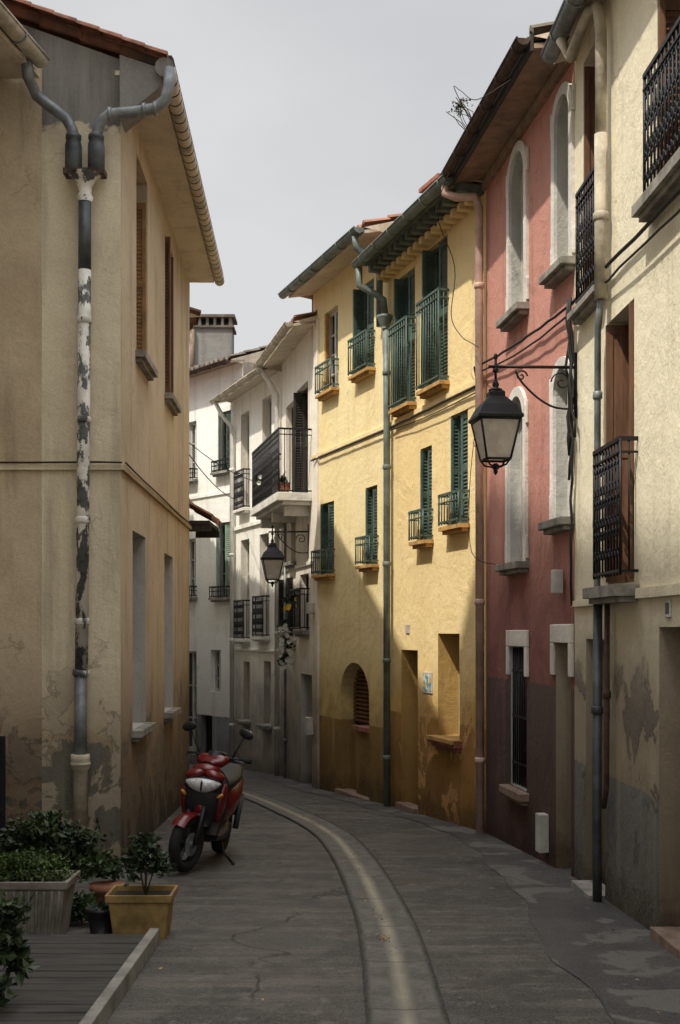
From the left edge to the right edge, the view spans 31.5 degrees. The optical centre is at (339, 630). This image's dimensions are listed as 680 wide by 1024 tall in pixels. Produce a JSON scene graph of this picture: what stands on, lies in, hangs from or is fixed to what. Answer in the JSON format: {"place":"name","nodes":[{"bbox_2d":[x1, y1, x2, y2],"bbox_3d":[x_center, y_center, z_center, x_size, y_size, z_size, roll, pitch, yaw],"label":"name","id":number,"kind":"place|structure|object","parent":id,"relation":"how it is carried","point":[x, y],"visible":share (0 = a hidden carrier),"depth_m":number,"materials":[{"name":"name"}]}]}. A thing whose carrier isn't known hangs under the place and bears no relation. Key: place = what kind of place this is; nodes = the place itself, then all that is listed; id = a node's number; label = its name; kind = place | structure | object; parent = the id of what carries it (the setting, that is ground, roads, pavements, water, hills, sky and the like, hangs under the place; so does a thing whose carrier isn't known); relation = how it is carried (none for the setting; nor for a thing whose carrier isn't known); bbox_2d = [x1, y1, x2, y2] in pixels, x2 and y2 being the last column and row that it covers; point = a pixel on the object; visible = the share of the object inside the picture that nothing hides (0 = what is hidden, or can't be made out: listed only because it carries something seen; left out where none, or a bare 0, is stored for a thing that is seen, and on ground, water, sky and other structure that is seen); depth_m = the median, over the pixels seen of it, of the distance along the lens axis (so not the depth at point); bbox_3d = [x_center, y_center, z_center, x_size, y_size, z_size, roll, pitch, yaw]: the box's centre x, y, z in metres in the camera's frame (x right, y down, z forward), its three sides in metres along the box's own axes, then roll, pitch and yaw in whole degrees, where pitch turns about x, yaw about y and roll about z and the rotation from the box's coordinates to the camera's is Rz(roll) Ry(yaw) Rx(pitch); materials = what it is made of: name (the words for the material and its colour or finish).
{"place":"outdoors","nodes":[
{"label":"outdoors","id":0,"kind":"place"},
{"bbox_2d":[27,0,562,353],"label":"sky","id":1,"kind":"structure","parent":0,"point":[310,121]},
{"bbox_2d":[66,764,615,1023],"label":"road","id":2,"kind":"structure","parent":0,"point":[430,871],"depth_m":7.80,"materials":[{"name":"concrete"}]},
{"bbox_2d":[0,846,86,933],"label":"ribbed planter","id":3,"kind":"object","parent":2,"relation":"on","point":[45,882],"visible":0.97,"depth_m":7.64,"materials":[{"name":"concrete"}]},
{"bbox_2d":[0,807,113,880],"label":"potted shrub","id":4,"kind":"object","parent":2,"relation":"on","point":[50,831],"visible":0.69,"depth_m":8.60,"materials":[{"name":"green plant"}]},
{"bbox_2d":[0,928,159,1023],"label":"wooden deck","id":5,"kind":"structure","parent":2,"relation":"on","point":[81,978],"depth_m":6.44,"materials":[{"name":"grey wood"}]},
{"bbox_2d":[0,889,39,1006],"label":"potted shrub","id":6,"kind":"object","parent":5,"relation":"on","point":[15,952],"visible":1,"depth_m":5.87,"materials":[{"name":"green plant"}]},
{"bbox_2d":[69,850,124,925],"bbox_3d":[-1.699,1.759,8.288,0.326,0.464,0.637,0,0,19],"label":"potted shrub","id":7,"kind":"object","parent":2,"relation":"on","point":[104,865],"visible":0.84,"depth_m":8.34,"materials":[{"name":"green plant"}]},
{"bbox_2d":[84,900,111,933],"bbox_3d":[-1.540,1.848,7.800,0.220,0.224,0.217,0,0,0],"label":"round pot","id":8,"kind":"object","parent":2,"relation":"on","point":[98,918],"visible":0.94,"depth_m":7.73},
{"bbox_2d":[105,831,177,938],"bbox_3d":[-1.256,1.627,7.745,0.450,0.704,0.355,0,0,0],"label":"yellow planter","id":9,"kind":"object","parent":2,"relation":"on","point":[139,909],"visible":0.99,"depth_m":7.66,"materials":[{"name":"ceramic"}]},
{"bbox_2d":[168,721,252,871],"bbox_3d":[-1.085,1.452,10.886,0.684,1.307,1.821,0,0,0],"label":"motor scooter","id":10,"kind":"object","parent":2,"relation":"on","point":[212,797],"visible":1,"depth_m":10.31,"materials":[{"name":"metal"}]},
{"bbox_2d":[243,789,450,1023],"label":"drainage channel","id":11,"kind":"object","parent":2,"relation":"on","point":[388,1000],"visible":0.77,"depth_m":7.70,"materials":[{"name":"concrete"}]},
{"bbox_2d":[159,797,658,1023],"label":"leaf litter","id":12,"kind":"object","parent":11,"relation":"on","point":[388,937],"visible":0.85,"depth_m":7.64,"materials":[{"name":"brown plant"}]},
{"bbox_2d":[259,775,679,1023],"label":"pavement","id":13,"kind":"structure","parent":0,"point":[609,966],"depth_m":7.71,"materials":[{"name":"grey concrete"}]},
{"bbox_3d":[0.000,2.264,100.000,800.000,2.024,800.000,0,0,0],"label":"ground","id":14,"kind":"structure","parent":0,"visible":0},
{"bbox_2d":[0,24,188,862],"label":"walls","id":15,"kind":"structure","parent":14,"relation":"on","point":[138,642],"depth_m":10.73,"materials":[{"name":"beige paint"}]},
{"bbox_2d":[1,0,189,342],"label":"roof","id":16,"kind":"structure","parent":15,"relation":"on","point":[78,36],"depth_m":10.81,"materials":[{"name":"tile"}]},
{"bbox_2d":[0,350,192,832],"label":"sills and string course","id":17,"kind":"structure","parent":15,"relation":"attached to","point":[144,362],"depth_m":11.40,"materials":[{"name":"stone"}]},
{"bbox_2d":[21,57,174,858],"bbox_3d":[-2.114,-1.426,10.605,1.318,7.042,0.327,0,0,-8],"label":"downpipe","id":18,"kind":"object","parent":15,"relation":"attached to","point":[88,177],"visible":0.98,"depth_m":10.55,"materials":[{"name":"metal"}]},
{"bbox_2d":[4,0,223,285],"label":"eaves","id":19,"kind":"object","parent":15,"relation":"attached to","point":[166,136],"visible":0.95,"depth_m":12.92,"materials":[{"name":"beige paint"}]},
{"bbox_2d":[136,203,173,393],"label":"shutters","id":20,"kind":"object","parent":15,"relation":"attached to","point":[141,291],"visible":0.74,"depth_m":12.53,"materials":[{"name":"brown wood"}]},
{"bbox_2d":[189,314,267,763],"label":"white townhouse","id":21,"kind":"structure","parent":14,"relation":"on","point":[217,365],"depth_m":25.34,"materials":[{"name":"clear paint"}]},
{"bbox_2d":[189,411,230,750],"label":"windows and shutters","id":22,"kind":"structure","parent":21,"relation":"in","point":[225,527],"depth_m":25.32,"materials":[{"name":"grey glass"}]},
{"bbox_2d":[209,361,281,775],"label":"white townhouse","id":23,"kind":"structure","parent":14,"relation":"on","point":[251,394],"depth_m":23.45,"materials":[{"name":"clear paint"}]},
{"bbox_2d":[247,399,271,723],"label":"windows","id":24,"kind":"structure","parent":23,"relation":"in","point":[270,401],"depth_m":24.01,"materials":[{"name":"grey glass"}]},
{"bbox_2d":[250,310,319,788],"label":"balcony townhouse","id":25,"kind":"structure","parent":14,"relation":"on","point":[289,500],"depth_m":19.97,"materials":[{"name":"white paint"}]},
{"bbox_2d":[260,524,308,586],"bbox_3d":[-0.882,-1.188,19.326,0.770,1.005,0.370,0,0,-7],"label":"street lamp","id":26,"kind":"object","parent":25,"relation":"attached to","point":[272,558],"visible":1,"depth_m":19.18,"materials":[{"name":"metal"}]},
{"bbox_2d":[278,387,308,631],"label":"windows and doors","id":27,"kind":"structure","parent":25,"relation":"in","point":[300,400],"depth_m":20.21,"materials":[{"name":"brown glass"}]},
{"bbox_2d":[189,79,511,564],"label":"loose wires","id":28,"kind":"object","parent":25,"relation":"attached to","point":[452,322],"visible":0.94,"depth_m":12.87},
{"bbox_2d":[278,173,440,803],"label":"yellow townhouse","id":29,"kind":"structure","parent":14,"relation":"on","point":[349,396],"depth_m":17.36,"materials":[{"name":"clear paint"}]},
{"bbox_2d":[325,292,372,573],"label":"windows and doors","id":30,"kind":"structure","parent":29,"relation":"in","point":[334,315],"depth_m":18.12,"materials":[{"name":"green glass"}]},
{"bbox_2d":[351,174,486,832],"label":"yellow townhouse","id":31,"kind":"structure","parent":14,"relation":"on","point":[429,685],"depth_m":14.41,"materials":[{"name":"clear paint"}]},
{"bbox_2d":[405,247,460,734],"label":"windows and doors","id":32,"kind":"structure","parent":31,"relation":"in","point":[437,250],"depth_m":14.46,"materials":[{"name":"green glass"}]},
{"bbox_2d":[310,188,679,605],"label":"facade cables","id":33,"kind":"object","parent":31,"relation":"attached to","point":[571,429],"visible":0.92,"depth_m":9.87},
{"bbox_2d":[439,21,575,876],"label":"pink townhouse","id":34,"kind":"structure","parent":14,"relation":"on","point":[514,150],"depth_m":11.25,"materials":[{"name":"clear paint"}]},
{"bbox_2d":[446,97,472,129],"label":"gutter weeds","id":35,"kind":"object","parent":34,"relation":"on","point":[459,105],"visible":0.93,"depth_m":11.75,"materials":[{"name":"plant"}]},
{"bbox_2d":[540,0,679,958],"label":"cream townhouse","id":36,"kind":"structure","parent":14,"relation":"on","point":[624,55],"depth_m":8.33,"materials":[{"name":"plaster"},{"name":"roof tile"},{"name":"wood"}]},
{"bbox_2d":[468,352,576,474],"bbox_3d":[1.512,-1.768,9.882,0.860,1.005,0.370,0,0,-7],"label":"street lamp","id":37,"kind":"object","parent":36,"relation":"attached to","point":[494,420],"visible":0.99,"depth_m":9.74,"materials":[{"name":"metal"}]},
{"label":"walls","id":38,"kind":"object","parent":14,"relation":"on","visible":0},
{"bbox_2d":[190,307,200,330],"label":"roof","id":39,"kind":"structure","parent":38,"relation":"on","point":[195,313],"depth_m":17.27,"materials":[{"name":"tile"}]},
{"bbox_2d":[189,498,221,537],"bbox_3d":[-4.065,-0.680,17.850,4.510,2.574,1.400,0,0,0],"label":"porch canopy","id":40,"kind":"object","parent":38,"relation":"attached to","point":[204,528],"visible":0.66,"depth_m":17.38,"materials":[{"name":"wood"}]},
{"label":"walls","id":41,"kind":"object","parent":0,"visible":0},
{"bbox_2d":[0,0,49,78],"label":"gutter","id":42,"kind":"object","parent":41,"relation":"attached to","point":[12,58],"visible":1,"depth_m":10.20,"materials":[{"name":"metal"}]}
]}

